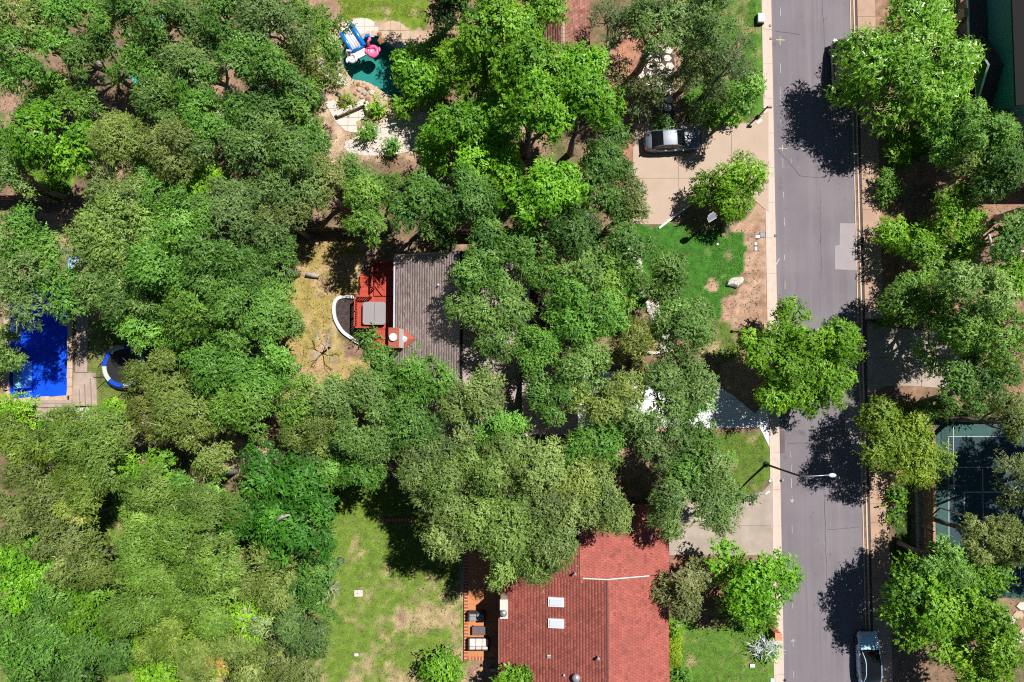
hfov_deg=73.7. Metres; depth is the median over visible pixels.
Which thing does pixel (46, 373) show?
swimming pool
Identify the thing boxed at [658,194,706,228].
driveway edging
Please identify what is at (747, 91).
oak tree
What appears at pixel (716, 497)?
oak tree
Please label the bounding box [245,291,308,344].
oak tree
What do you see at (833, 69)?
parked car
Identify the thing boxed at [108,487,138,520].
shrub
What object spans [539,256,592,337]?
oak tree
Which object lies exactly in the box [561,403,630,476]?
oak tree
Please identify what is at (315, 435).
leafy tree
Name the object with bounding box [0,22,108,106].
oak tree
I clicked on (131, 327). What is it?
oak tree
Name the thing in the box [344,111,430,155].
gravel bed
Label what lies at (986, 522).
floodlight
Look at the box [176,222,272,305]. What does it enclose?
oak tree
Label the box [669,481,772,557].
driveway
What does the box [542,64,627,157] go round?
leafy tree
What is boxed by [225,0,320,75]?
oak tree
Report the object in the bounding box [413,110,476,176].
leafy tree
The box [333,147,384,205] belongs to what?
oak tree
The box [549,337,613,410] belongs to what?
oak tree
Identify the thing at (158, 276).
oak tree
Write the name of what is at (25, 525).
leafy tree
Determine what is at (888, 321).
shrub
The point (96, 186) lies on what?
oak tree
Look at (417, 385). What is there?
oak tree
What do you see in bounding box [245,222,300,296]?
oak tree
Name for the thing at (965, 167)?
oak tree
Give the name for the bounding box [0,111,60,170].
leafy tree
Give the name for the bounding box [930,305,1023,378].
oak tree
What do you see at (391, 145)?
shrub
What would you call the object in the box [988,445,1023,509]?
oak tree
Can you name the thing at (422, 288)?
house
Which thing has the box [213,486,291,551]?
leafy tree
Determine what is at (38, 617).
oak tree
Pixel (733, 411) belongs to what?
driveway
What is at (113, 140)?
leafy tree
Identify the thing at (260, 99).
leafy tree
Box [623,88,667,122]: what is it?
oak tree
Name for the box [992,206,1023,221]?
oak tree
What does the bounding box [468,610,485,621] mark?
loveseat
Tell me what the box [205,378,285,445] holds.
oak tree
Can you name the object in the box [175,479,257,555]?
juniper tree
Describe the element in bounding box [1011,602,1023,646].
stone steps
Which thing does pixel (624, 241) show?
leafy tree
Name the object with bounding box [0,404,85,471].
juniper tree
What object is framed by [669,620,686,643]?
shrub
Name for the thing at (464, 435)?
oak tree
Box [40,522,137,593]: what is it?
leafy tree
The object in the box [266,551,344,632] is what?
leafy tree
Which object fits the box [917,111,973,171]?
oak tree
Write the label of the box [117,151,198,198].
oak tree
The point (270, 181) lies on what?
oak tree
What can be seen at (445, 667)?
shrub
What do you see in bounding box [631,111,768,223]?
driveway
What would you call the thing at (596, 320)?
oak tree
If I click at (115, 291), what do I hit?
oak tree
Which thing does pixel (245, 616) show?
leafy tree
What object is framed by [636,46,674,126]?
garden path
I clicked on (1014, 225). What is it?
leafy tree
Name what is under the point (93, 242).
oak tree
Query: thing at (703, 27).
oak tree
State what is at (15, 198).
wooden fence
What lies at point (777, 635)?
brick mailbox
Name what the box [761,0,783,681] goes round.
kerb
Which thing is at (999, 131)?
oak tree
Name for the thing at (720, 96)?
oak tree
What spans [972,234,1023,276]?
bare trunk
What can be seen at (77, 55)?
oak tree
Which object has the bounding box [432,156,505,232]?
leafy tree
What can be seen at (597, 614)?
house
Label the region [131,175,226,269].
oak tree
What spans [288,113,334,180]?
oak tree
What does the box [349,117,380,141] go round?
shrub
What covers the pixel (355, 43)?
inflatable slide
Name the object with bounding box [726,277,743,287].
boulder
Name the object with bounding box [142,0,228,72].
oak tree
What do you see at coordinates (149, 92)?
oak tree
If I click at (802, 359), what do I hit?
leafy tree
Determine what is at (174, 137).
leafy tree
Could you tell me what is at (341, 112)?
wall
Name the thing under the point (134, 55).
oak tree
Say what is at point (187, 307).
oak tree
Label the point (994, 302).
oak tree
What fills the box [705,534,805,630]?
leafy tree
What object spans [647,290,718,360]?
oak tree
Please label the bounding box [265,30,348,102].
leafy tree
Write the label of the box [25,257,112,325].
oak tree
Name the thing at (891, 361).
driveway
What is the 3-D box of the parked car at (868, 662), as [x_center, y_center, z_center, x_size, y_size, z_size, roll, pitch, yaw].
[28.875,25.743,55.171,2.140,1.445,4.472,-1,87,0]
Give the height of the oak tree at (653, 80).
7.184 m
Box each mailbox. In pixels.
[769,628,782,640]
[865,311,883,318]
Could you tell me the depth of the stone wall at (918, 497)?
55.88 m
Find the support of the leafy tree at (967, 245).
on the ground at (738, 380)
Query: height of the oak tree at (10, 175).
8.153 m
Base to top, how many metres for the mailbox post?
2.225 m
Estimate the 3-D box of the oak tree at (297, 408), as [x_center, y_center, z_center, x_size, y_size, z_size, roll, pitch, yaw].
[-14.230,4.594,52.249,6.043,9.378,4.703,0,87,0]
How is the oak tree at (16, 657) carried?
on the ground at (738, 380)
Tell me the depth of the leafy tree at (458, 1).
51.22 m
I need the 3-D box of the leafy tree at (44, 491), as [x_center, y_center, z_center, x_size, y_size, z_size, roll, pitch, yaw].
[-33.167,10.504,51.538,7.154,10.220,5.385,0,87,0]
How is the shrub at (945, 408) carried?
on the ground at (738, 380)
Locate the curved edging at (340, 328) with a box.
[332,295,371,345]
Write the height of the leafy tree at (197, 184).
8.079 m
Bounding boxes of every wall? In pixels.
[335,99,369,116]
[914,480,923,564]
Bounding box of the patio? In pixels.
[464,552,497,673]
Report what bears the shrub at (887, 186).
on the ground at (738, 380)
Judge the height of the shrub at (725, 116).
1.748 m
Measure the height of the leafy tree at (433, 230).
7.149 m
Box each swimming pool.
[3,274,72,402]
[337,31,405,101]
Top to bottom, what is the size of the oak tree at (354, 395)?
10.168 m
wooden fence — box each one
[0,195,60,202]
[288,226,366,233]
[455,230,610,235]
[903,416,1002,419]
[922,470,934,556]
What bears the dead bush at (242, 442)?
on the ground at (738, 380)
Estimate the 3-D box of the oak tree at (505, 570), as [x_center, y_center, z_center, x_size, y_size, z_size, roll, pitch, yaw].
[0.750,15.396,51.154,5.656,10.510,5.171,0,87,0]
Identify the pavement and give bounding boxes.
[857,0,882,311]
[869,470,892,681]
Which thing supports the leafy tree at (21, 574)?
on the ground at (738, 380)
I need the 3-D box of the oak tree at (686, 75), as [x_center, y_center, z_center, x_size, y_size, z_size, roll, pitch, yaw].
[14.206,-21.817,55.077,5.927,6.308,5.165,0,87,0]
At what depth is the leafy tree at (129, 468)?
50.54 m
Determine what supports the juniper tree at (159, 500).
on the ground at (738, 380)
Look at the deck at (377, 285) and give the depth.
56.61 m
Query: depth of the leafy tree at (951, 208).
52.68 m
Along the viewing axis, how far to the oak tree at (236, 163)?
48.31 m
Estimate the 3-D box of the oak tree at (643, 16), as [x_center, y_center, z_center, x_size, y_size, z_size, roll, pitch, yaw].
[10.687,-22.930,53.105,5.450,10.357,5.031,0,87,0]
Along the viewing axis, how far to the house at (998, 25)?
52.68 m
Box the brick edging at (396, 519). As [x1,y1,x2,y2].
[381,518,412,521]
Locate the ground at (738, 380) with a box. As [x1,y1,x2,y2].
[0,0,1023,681]
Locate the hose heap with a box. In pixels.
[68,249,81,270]
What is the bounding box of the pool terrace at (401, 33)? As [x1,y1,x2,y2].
[320,18,427,85]
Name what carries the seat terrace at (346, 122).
on the ground at (738, 380)
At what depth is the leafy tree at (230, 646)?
48.56 m
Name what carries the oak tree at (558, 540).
on the ground at (738, 380)
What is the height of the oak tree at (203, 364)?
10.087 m
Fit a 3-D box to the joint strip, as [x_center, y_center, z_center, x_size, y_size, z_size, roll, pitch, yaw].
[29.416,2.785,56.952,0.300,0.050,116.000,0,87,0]
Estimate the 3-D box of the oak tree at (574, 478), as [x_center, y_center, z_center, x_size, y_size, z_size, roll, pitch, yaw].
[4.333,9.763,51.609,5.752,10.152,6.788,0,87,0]
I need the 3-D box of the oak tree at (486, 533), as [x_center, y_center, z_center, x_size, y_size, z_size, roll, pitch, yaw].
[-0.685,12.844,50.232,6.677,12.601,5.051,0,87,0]
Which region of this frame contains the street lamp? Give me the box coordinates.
[763,461,835,476]
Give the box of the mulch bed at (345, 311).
[336,298,371,340]
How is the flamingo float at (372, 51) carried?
on the swimming pool at (374, 74)
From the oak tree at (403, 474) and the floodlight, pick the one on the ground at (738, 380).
the oak tree at (403, 474)
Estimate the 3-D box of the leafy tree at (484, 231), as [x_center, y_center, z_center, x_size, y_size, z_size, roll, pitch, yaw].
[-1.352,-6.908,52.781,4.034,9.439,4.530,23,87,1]
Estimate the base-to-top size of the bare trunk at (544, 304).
7.476 m
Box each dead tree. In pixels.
[75,81,120,115]
[237,603,258,632]
[307,325,343,363]
[322,580,341,601]
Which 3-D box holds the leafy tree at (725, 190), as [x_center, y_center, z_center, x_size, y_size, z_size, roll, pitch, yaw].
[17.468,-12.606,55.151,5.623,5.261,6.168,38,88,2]
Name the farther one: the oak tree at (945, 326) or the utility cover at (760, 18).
the utility cover at (760, 18)
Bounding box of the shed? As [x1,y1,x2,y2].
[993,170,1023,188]
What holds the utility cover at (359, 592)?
on the ground at (738, 380)
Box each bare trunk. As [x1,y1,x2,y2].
[540,272,550,309]
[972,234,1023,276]
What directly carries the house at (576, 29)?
on the ground at (738, 380)
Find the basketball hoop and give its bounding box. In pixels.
[699,211,717,230]
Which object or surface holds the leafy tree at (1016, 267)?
on the ground at (738, 380)
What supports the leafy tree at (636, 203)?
on the ground at (738, 380)
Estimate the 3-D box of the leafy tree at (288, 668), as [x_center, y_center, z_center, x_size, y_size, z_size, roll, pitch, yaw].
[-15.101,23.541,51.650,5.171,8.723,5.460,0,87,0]
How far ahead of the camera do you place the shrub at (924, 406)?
54.89 m
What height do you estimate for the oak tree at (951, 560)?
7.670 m
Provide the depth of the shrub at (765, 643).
54.97 m
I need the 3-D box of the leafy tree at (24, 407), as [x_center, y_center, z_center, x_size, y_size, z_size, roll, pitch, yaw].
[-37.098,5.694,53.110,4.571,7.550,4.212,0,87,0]
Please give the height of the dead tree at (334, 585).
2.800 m
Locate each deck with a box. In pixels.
[28,303,97,416]
[354,261,393,349]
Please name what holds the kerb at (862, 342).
on the ground at (738, 380)
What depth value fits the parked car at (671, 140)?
56.87 m
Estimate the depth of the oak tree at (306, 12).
52.05 m
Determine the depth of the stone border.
57.05 m
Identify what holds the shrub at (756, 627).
on the ground at (738, 380)
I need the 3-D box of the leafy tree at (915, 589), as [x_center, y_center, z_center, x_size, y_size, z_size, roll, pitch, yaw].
[32.594,19.507,52.176,10.777,8.067,9.739,0,87,0]
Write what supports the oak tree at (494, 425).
on the ground at (738, 380)
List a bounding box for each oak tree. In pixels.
[0,0,102,67]
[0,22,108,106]
[0,148,68,200]
[0,200,81,280]
[0,247,105,335]
[0,321,28,378]
[0,564,100,648]
[0,616,94,681]
[16,68,107,123]
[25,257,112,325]
[33,0,137,64]
[36,401,114,445]
[45,619,143,681]
[51,26,145,99]
[59,182,163,277]
[70,257,166,321]
[77,171,170,235]
[89,0,169,48]
[100,285,194,356]
[102,29,193,92]
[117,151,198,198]
[119,233,219,301]
[128,65,215,142]
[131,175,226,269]
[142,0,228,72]
[152,26,245,105]
[158,281,243,346]
[165,59,258,149]
[165,446,238,511]
[171,321,262,397]
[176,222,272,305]
[182,108,260,178]
[187,175,298,252]
[195,0,276,57]
[202,267,298,353]
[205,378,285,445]
[211,19,299,116]
[214,332,301,402]
[223,110,317,181]
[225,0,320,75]
[238,159,326,213]
[242,589,332,664]
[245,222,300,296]
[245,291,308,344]
[273,76,326,141]
[273,371,348,432]
[283,0,357,61]
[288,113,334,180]
[304,365,390,428]
[314,446,387,495]
[320,397,400,475]
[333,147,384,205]
[338,170,411,248]
[361,341,413,406]
[378,386,446,456]
[390,342,461,410]
[392,434,468,520]
[397,416,485,476]
[419,491,504,563]
[421,429,532,509]
[432,361,508,424]
[440,279,539,364]
[453,489,547,560]
[470,407,535,448]
[483,526,562,593]
[492,216,562,293]
[498,435,568,506]
[509,320,565,374]
[511,487,604,578]
[520,363,579,428]
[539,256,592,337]
[544,429,611,522]
[547,274,630,354]
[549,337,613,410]
[551,239,608,295]
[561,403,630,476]
[562,365,648,425]
[571,461,634,538]
[585,0,649,70]
[595,246,651,318]
[600,39,675,106]
[612,360,696,445]
[620,0,692,74]
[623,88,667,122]
[624,420,693,474]
[640,248,692,306]
[644,447,761,547]
[645,341,720,408]
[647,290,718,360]
[654,0,742,72]
[660,29,726,95]
[664,433,741,502]
[666,392,717,427]
[682,66,732,128]
[690,30,759,94]
[724,66,767,117]
[875,255,960,343]
[895,533,977,591]
[910,308,1004,380]
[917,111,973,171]
[919,350,1023,418]
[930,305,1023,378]
[934,141,1004,205]
[936,259,1023,330]
[940,94,1023,180]
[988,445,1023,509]
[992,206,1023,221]
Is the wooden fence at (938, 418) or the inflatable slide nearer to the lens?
the wooden fence at (938, 418)
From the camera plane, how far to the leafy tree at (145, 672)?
50.33 m
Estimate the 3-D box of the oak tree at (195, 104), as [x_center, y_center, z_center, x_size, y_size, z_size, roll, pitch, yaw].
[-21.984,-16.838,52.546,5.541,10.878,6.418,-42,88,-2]
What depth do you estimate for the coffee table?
55.32 m
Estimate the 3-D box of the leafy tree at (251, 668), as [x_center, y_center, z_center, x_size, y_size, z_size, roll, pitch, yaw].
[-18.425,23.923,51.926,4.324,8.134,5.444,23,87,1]
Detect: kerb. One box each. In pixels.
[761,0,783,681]
[850,0,869,629]
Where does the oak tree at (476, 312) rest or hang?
on the ground at (738, 380)
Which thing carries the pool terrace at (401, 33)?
on the ground at (738, 380)
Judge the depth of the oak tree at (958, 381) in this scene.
48.91 m
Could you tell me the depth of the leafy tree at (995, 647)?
49.09 m
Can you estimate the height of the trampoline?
2.355 m
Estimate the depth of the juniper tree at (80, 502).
47.48 m
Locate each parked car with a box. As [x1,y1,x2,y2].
[644,126,701,153]
[827,38,853,95]
[853,630,883,681]
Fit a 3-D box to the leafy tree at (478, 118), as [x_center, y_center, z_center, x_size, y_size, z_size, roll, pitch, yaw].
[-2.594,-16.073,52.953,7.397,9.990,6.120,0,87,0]
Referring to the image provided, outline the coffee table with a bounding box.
[472,625,484,634]
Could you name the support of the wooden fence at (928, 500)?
on the ground at (738, 380)
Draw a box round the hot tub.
[363,302,385,324]
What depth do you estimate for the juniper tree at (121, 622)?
46.86 m
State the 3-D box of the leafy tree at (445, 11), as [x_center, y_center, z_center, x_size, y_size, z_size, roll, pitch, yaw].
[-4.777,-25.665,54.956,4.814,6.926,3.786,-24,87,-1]
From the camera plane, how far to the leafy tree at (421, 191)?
49.03 m
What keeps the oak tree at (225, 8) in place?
on the ground at (738, 380)
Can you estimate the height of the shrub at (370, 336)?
1.788 m
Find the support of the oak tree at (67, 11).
on the ground at (738, 380)
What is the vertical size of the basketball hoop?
3.277 m
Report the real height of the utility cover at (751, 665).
0.120 m
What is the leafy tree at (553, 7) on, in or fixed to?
on the ground at (738, 380)
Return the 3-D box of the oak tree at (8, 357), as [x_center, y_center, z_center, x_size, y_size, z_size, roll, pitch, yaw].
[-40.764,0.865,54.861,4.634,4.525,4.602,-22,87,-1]
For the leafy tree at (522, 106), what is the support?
on the ground at (738, 380)
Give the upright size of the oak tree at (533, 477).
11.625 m
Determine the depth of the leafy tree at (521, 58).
47.29 m
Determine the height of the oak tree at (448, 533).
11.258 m
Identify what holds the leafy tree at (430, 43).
on the ground at (738, 380)
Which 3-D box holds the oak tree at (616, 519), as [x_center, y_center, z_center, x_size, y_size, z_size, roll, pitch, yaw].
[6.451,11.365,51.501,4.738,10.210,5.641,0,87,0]
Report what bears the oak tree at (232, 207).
on the ground at (738, 380)
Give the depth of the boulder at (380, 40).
58.15 m
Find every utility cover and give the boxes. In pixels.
[354,589,362,596]
[749,663,754,667]
[756,13,764,24]
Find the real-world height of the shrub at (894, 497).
1.703 m
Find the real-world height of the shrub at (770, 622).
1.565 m
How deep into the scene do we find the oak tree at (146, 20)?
48.44 m
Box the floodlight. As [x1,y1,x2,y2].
[939,507,994,525]
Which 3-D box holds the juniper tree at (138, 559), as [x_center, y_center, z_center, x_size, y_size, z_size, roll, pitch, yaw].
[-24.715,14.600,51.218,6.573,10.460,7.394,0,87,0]
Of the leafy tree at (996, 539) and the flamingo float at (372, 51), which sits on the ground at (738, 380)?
the leafy tree at (996, 539)
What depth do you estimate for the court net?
55.87 m
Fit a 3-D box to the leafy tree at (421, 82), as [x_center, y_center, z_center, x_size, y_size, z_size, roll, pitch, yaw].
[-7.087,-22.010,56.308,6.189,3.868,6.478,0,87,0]
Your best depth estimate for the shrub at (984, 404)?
54.64 m
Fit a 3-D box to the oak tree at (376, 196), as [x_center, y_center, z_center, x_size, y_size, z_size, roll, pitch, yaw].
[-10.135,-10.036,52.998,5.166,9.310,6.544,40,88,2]
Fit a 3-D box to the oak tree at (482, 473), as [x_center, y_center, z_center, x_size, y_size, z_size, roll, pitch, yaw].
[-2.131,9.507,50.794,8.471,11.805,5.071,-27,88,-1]
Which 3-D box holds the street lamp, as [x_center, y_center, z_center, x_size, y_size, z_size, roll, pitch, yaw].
[22.143,10.016,52.988,2.731,7.212,0.541,0,87,0]
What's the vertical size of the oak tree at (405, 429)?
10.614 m
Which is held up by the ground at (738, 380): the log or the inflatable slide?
the log
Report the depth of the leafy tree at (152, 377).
50.45 m
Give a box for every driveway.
[578,371,768,444]
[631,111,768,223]
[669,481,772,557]
[867,321,964,394]
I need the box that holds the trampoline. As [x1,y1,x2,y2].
[91,343,147,388]
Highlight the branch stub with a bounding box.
[275,514,289,520]
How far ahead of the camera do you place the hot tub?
56.01 m
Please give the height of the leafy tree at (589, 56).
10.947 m
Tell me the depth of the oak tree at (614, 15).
51.78 m
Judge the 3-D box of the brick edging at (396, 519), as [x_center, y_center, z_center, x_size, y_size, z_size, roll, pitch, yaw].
[-9.502,14.744,56.287,2.582,0.160,0.270,0,87,0]
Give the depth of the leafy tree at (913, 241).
54.58 m
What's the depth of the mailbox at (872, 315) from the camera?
56.11 m
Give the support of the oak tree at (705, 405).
on the ground at (738, 380)
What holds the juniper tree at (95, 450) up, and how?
on the ground at (738, 380)
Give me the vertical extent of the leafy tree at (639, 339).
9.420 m
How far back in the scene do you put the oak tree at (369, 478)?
48.22 m
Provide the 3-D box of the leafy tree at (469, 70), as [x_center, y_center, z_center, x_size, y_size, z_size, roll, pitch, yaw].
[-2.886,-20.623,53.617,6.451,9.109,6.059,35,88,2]
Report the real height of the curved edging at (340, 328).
0.290 m
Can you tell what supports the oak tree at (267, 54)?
on the ground at (738, 380)
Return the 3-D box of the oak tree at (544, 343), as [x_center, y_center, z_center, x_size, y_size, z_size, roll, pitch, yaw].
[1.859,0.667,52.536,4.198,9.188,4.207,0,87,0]
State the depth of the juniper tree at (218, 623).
47.21 m
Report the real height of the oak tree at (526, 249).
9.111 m
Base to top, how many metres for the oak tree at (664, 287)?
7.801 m
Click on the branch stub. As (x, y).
(282, 516)
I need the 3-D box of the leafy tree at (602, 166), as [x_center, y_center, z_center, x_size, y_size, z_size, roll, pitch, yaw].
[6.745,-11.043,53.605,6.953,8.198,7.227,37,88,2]
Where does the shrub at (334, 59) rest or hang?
on the ground at (738, 380)
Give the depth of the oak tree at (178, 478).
49.49 m
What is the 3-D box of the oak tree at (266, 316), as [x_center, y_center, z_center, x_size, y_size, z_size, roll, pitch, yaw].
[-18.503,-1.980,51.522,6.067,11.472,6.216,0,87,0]
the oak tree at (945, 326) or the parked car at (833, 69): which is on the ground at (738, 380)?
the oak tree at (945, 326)
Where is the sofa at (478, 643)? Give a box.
[468,637,489,650]
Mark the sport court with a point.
(981, 462)
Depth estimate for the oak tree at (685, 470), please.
49.36 m
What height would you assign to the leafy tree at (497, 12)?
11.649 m
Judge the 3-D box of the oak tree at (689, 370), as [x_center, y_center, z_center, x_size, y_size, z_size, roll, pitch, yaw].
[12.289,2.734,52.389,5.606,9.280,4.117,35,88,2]
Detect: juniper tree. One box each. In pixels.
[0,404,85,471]
[41,402,158,498]
[49,462,121,527]
[95,552,205,641]
[109,498,203,601]
[115,460,202,531]
[129,597,214,671]
[149,507,255,606]
[156,562,250,645]
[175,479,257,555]
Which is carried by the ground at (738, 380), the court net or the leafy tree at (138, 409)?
the leafy tree at (138, 409)
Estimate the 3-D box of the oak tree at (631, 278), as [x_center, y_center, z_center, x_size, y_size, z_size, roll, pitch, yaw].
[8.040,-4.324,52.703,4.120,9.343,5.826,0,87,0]
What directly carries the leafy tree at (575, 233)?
on the ground at (738, 380)
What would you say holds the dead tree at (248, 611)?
on the ground at (738, 380)
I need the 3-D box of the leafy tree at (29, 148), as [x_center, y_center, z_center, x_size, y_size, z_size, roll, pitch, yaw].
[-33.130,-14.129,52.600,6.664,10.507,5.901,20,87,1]
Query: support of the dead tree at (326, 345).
on the ground at (738, 380)
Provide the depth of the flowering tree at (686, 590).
51.79 m
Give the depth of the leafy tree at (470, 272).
48.84 m
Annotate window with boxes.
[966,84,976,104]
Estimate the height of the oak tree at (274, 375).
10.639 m
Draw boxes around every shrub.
[30,172,65,203]
[99,393,128,416]
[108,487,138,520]
[203,634,251,679]
[324,36,349,68]
[335,89,358,115]
[345,322,384,356]
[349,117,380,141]
[364,92,387,119]
[377,130,403,156]
[415,643,470,681]
[489,662,534,681]
[650,109,676,130]
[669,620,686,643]
[669,633,684,667]
[670,665,699,681]
[689,94,742,134]
[710,599,757,632]
[738,611,775,636]
[746,632,785,663]
[757,613,780,635]
[760,639,783,666]
[869,166,910,208]
[872,306,897,333]
[880,484,911,527]
[881,128,924,167]
[895,392,940,427]
[925,394,962,425]
[957,394,1001,419]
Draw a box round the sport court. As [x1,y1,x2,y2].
[936,421,1023,597]
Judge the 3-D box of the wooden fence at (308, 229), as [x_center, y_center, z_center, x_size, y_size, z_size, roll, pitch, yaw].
[-15.855,-9.187,56.547,7.463,1.938,0.168,1,87,0]
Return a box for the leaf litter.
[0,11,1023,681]
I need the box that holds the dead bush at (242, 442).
[233,437,262,465]
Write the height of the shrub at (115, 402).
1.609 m
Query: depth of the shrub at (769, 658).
54.91 m
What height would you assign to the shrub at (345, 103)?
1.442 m
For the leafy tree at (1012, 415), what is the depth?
49.56 m
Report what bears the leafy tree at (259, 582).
on the ground at (738, 380)
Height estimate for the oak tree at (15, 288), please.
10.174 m
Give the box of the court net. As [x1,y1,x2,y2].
[946,419,954,488]
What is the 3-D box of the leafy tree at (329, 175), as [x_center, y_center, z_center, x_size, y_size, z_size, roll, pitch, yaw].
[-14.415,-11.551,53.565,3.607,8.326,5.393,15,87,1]
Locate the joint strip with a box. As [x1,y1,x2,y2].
[855,0,872,630]
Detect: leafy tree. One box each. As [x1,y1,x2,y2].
[0,99,115,181]
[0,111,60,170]
[0,389,52,440]
[0,454,108,527]
[0,497,109,564]
[0,531,96,622]
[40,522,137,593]
[48,578,127,643]
[80,108,177,181]
[113,444,183,494]
[114,343,223,415]
[117,395,178,449]
[121,624,214,681]
[130,115,208,186]
[143,389,240,482]
[172,629,252,681]
[178,156,239,202]
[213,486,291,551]
[225,535,302,615]
[225,592,278,656]
[225,631,284,681]
[228,62,312,134]
[235,437,326,513]
[241,195,315,249]
[253,465,339,573]
[262,626,338,681]
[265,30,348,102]
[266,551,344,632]
[274,409,356,461]
[282,434,331,491]
[297,147,345,214]
[384,165,449,234]
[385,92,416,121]
[388,38,459,109]
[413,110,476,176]
[414,22,457,61]
[418,203,458,252]
[420,0,480,32]
[425,83,526,163]
[429,21,510,100]
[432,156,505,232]
[439,0,467,25]
[445,240,513,294]
[449,132,525,193]
[457,0,547,78]
[461,211,516,270]
[487,21,570,94]
[494,66,577,159]
[495,148,589,233]
[517,0,571,100]
[539,205,603,261]
[540,37,612,95]
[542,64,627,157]
[546,134,632,232]
[584,117,637,186]
[593,215,664,280]
[600,171,654,226]
[605,311,659,375]
[672,411,721,467]
[683,149,772,232]
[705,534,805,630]
[728,294,866,421]
[823,0,990,138]
[852,394,957,491]
[869,214,946,270]
[873,534,1020,668]
[918,223,987,274]
[924,182,991,240]
[932,512,1023,568]
[941,584,1023,681]
[946,207,1023,264]
[949,390,1023,446]
[954,253,1023,303]
[967,144,1023,203]
[982,510,1023,568]
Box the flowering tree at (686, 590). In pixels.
[649,554,717,621]
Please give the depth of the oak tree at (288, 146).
47.63 m
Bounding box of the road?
[771,0,864,681]
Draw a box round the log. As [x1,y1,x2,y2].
[305,271,319,277]
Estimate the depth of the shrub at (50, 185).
56.60 m
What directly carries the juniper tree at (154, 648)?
on the ground at (738, 380)
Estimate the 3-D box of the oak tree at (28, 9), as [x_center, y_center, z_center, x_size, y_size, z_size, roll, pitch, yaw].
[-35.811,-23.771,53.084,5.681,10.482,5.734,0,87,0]
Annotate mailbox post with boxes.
[757,106,771,117]
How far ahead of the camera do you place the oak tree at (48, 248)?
49.01 m
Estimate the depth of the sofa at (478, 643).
55.31 m
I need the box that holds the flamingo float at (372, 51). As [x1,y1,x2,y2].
[365,37,380,57]
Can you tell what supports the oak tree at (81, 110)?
on the ground at (738, 380)
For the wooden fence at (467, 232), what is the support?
on the ground at (738, 380)
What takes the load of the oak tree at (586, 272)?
on the ground at (738, 380)
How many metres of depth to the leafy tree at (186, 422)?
48.13 m
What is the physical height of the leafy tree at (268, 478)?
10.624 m
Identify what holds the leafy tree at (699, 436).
on the ground at (738, 380)
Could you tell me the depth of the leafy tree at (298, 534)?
46.98 m
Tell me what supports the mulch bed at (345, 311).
on the ground at (738, 380)
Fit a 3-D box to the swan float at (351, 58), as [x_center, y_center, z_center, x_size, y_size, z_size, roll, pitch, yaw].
[-13.637,-24.115,57.913,1.030,0.853,0.990,0,87,0]
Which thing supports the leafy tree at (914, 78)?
on the ground at (738, 380)
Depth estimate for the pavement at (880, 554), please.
56.17 m
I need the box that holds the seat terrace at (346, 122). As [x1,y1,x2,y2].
[325,100,370,132]
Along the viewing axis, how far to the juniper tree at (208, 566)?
45.86 m
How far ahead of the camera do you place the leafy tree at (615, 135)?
51.88 m
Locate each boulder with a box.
[377,37,384,44]
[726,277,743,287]
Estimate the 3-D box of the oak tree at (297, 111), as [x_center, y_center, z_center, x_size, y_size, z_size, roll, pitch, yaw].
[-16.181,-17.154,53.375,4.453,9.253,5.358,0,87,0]
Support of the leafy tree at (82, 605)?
on the ground at (738, 380)
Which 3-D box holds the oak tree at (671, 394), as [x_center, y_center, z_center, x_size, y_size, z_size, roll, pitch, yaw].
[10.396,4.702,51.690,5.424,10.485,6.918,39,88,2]
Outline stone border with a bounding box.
[628,248,673,352]
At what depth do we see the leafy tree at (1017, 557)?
49.36 m
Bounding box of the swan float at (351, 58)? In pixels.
[346,49,357,63]
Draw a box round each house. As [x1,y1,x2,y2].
[388,251,577,438]
[493,0,589,96]
[498,504,669,681]
[925,0,1023,132]
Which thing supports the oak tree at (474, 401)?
on the ground at (738, 380)
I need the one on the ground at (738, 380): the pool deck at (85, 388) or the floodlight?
the pool deck at (85, 388)
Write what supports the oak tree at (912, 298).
on the ground at (738, 380)
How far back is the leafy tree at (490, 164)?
50.83 m
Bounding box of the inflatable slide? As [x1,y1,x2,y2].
[339,23,366,58]
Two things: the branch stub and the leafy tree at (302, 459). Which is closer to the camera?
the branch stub
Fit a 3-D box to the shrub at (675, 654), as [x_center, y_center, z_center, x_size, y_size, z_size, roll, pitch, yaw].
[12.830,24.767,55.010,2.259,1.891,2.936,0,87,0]
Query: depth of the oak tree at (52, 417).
50.70 m
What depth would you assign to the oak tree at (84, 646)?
48.72 m
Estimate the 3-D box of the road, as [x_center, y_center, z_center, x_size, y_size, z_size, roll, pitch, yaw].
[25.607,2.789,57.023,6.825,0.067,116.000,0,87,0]
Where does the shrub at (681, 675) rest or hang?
on the ground at (738, 380)
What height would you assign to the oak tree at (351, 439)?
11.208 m
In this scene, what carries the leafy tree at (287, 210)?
on the ground at (738, 380)
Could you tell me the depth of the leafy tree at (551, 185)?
47.32 m
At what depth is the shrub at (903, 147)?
56.08 m

